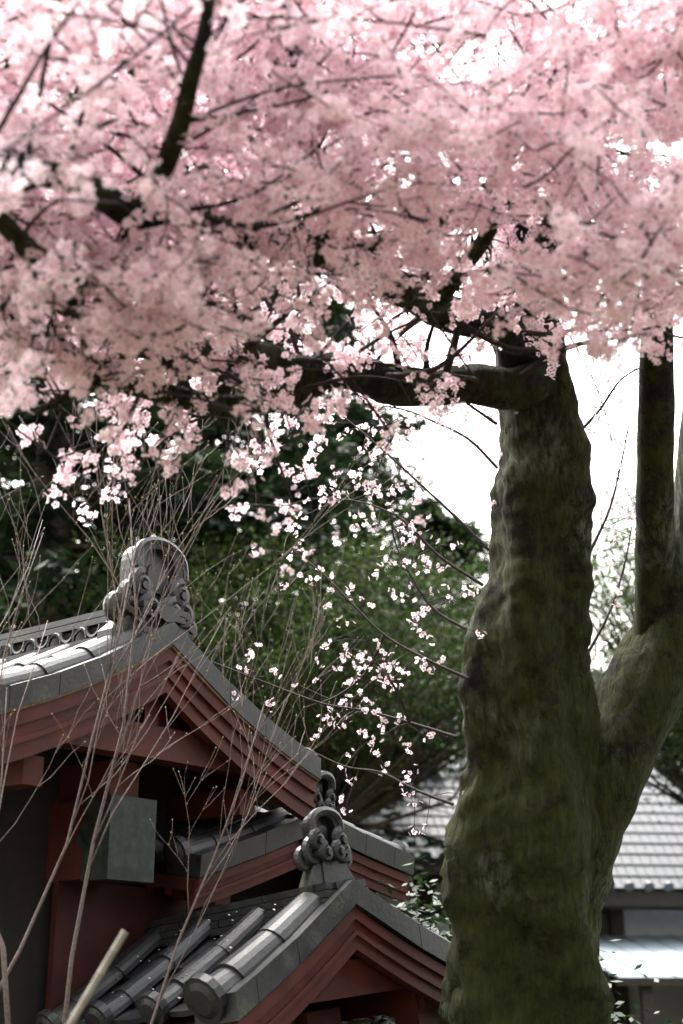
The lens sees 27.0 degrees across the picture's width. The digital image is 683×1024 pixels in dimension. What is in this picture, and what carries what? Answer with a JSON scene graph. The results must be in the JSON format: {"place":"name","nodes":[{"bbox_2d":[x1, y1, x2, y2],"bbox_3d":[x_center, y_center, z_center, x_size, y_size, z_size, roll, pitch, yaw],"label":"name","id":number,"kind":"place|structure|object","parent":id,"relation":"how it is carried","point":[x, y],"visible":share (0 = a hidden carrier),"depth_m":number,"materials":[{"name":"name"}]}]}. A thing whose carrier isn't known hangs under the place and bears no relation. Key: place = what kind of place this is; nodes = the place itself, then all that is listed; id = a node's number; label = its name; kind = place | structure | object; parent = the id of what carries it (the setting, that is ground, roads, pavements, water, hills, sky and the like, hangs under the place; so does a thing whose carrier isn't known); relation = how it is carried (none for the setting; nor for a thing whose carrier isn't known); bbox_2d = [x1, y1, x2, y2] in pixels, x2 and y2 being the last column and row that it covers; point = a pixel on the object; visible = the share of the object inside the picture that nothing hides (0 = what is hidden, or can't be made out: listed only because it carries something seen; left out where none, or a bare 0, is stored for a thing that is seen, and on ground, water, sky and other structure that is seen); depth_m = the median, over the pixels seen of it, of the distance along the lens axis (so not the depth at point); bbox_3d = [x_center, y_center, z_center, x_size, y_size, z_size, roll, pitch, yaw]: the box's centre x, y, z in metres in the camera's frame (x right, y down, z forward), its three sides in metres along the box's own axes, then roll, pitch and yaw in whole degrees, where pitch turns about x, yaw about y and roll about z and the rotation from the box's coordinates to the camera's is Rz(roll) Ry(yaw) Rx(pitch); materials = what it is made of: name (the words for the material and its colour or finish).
{"place":"outdoors","nodes":[
{"label":"outdoors","id":0,"kind":"place"},
{"bbox_2d":[0,94,92,601],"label":"cedar","id":1,"kind":"object","parent":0,"point":[23,482],"depth_m":29.65,"materials":[{"name":"green plant"}]},
{"bbox_2d":[0,0,413,876],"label":"trees","id":2,"kind":"object","parent":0,"point":[48,568],"depth_m":23.30,"materials":[{"name":"green plant"}]},
{"bbox_2d":[0,4,466,919],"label":"foliage","id":3,"kind":"object","parent":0,"point":[290,458],"depth_m":25.35,"materials":[{"name":"green plant"}]},
{"bbox_2d":[1,481,624,830],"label":"tree","id":4,"kind":"object","parent":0,"point":[368,716],"depth_m":20.67,"materials":[{"name":"green plant"}]},
{"bbox_2d":[290,1007,341,1023],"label":"wing wall","id":5,"kind":"structure","parent":0,"point":[329,1016],"depth_m":6.98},
{"bbox_2d":[139,907,445,1023],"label":"roof timber","id":6,"kind":"object","parent":5,"relation":"on","point":[356,963],"visible":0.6,"depth_m":7.00,"materials":[{"name":"red wood"}]},
{"bbox_2d":[33,878,449,1023],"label":"wing wall roof tiles","id":7,"kind":"object","parent":6,"relation":"on","point":[263,957],"visible":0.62,"depth_m":6.86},
{"bbox_2d":[70,904,275,1020],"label":"fallen petals","id":8,"kind":"object","parent":7,"relation":"on","point":[192,968],"visible":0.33,"depth_m":7.14,"materials":[{"name":"pink plant"}]},
{"bbox_2d":[293,806,354,891],"bbox_3d":[-0.067,1.748,7.112,0.120,0.543,0.417,-24,-23,37],"label":"roof ornament","id":9,"kind":"object","parent":7,"relation":"on","point":[322,853],"visible":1,"depth_m":7.09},
{"bbox_2d":[0,0,682,1023],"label":"cherry tree","id":10,"kind":"object","parent":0,"point":[336,116],"depth_m":4.67,"materials":[{"name":"pink plant"}]},
{"bbox_2d":[0,0,682,416],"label":"tree branches","id":11,"kind":"object","parent":10,"relation":"attached to","point":[502,388],"visible":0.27,"depth_m":5.53,"materials":[{"name":"brown wood"}]},
{"bbox_2d":[204,296,626,643],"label":"twigs","id":12,"kind":"object","parent":10,"relation":"attached to","point":[338,375],"visible":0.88,"depth_m":5.30,"materials":[{"name":"brown wood"}]},
{"bbox_2d":[210,333,638,830],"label":"twigs","id":13,"kind":"object","parent":10,"relation":"attached to","point":[407,721],"visible":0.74,"depth_m":6.90,"materials":[{"name":"brown wood"}]},
{"bbox_2d":[232,328,639,834],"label":"cherry blossoms","id":14,"kind":"object","parent":10,"relation":"attached to","point":[423,614],"visible":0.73,"depth_m":6.93,"materials":[{"name":"pink plant"}]},
{"bbox_2d":[249,337,631,576],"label":"cherry blossoms","id":15,"kind":"object","parent":10,"relation":"attached to","point":[395,425],"visible":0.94,"depth_m":5.29,"materials":[{"name":"pink plant"}]},
{"bbox_2d":[2,0,682,676],"label":"sky","id":16,"kind":"structure","parent":0,"point":[453,478],"materials":[{"name":"white"}]},
{"bbox_2d":[591,670,682,1023],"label":"building","id":17,"kind":"structure","parent":0,"point":[642,914],"depth_m":25.69,"materials":[{"name":"tile"}]},
{"label":"ground","id":18,"kind":"structure","parent":0,"visible":0},
{"bbox_2d":[66,930,127,1023],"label":"bamboo stake","id":19,"kind":"object","parent":18,"relation":"on","point":[96,979],"visible":1,"depth_m":4.35,"materials":[{"name":"beige wood"}]},
{"bbox_2d":[0,755,254,1010],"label":"building wall","id":20,"kind":"structure","parent":18,"relation":"on","point":[125,853],"depth_m":7.38,"materials":[{"name":"red paint"}]},
{"bbox_2d":[0,645,318,1023],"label":"roof gable","id":21,"kind":"structure","parent":20,"relation":"on","point":[39,731],"depth_m":7.39,"materials":[{"name":"red wood"}]},
{"bbox_2d":[0,600,320,779],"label":"gate roof tiles","id":22,"kind":"object","parent":21,"relation":"on","point":[63,670],"visible":0.45,"depth_m":7.51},
{"bbox_2d":[97,537,197,640],"bbox_3d":[-1.010,0.489,7.624,0.172,0.723,0.677,-15,-24,37],"label":"roof ornament","id":23,"kind":"object","parent":22,"relation":"on","point":[179,600],"visible":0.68,"depth_m":7.63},
{"bbox_2d":[142,840,409,1023],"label":"roof gable","id":24,"kind":"structure","parent":20,"relation":"on","point":[274,871],"depth_m":7.98,"materials":[{"name":"red wood"}]},
{"bbox_2d":[154,805,414,876],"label":"gate roof tiles","id":25,"kind":"object","parent":24,"relation":"on","point":[263,831],"visible":0.31,"depth_m":7.95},
{"bbox_2d":[300,771,336,845],"bbox_3d":[-0.125,1.766,8.281,0.110,0.513,0.317,-5,-14,39],"label":"roof ornament","id":26,"kind":"object","parent":25,"relation":"on","point":[324,794],"visible":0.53,"depth_m":8.33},
{"bbox_2d":[0,215,469,1023],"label":"bare young tree","id":27,"kind":"object","parent":18,"relation":"on","point":[6,969],"visible":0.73,"depth_m":6.56,"materials":[{"name":"brown plant"}]},
{"bbox_2d":[235,295,466,680],"bbox_3d":[-0.121,3.689,37.690,12.682,21.037,11.664,0,-19,0],"label":"cedar","id":28,"kind":"object","parent":18,"relation":"on","point":[342,315],"depth_m":38.28,"materials":[{"name":"green plant"}]},
{"bbox_2d":[312,678,466,934],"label":"temple hall","id":29,"kind":"structure","parent":18,"relation":"on","point":[437,823],"depth_m":26.45,"materials":[{"name":"tile"}]},
{"bbox_2d":[375,494,490,680],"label":"tree","id":30,"kind":"object","parent":18,"relation":"on","point":[441,518],"depth_m":44.03,"materials":[{"name":"green plant"}]},
{"bbox_2d":[342,856,682,1023],"bbox_3d":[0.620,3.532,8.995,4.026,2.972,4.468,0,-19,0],"label":"shrub","id":31,"kind":"object","parent":18,"relation":"on","point":[389,1019],"depth_m":8.93,"materials":[{"name":"green plant"}]},
{"bbox_2d":[414,905,610,987],"bbox_3d":[0.160,4.275,10.335,3.837,2.695,4.399,0,-19,0],"label":"shrub","id":32,"kind":"object","parent":18,"relation":"on","point":[434,917],"depth_m":10.10,"materials":[{"name":"green plant"}]},
{"bbox_2d":[588,406,682,822],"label":"tree","id":33,"kind":"object","parent":18,"relation":"on","point":[625,598],"depth_m":21.57,"materials":[{"name":"plant"}]}
]}

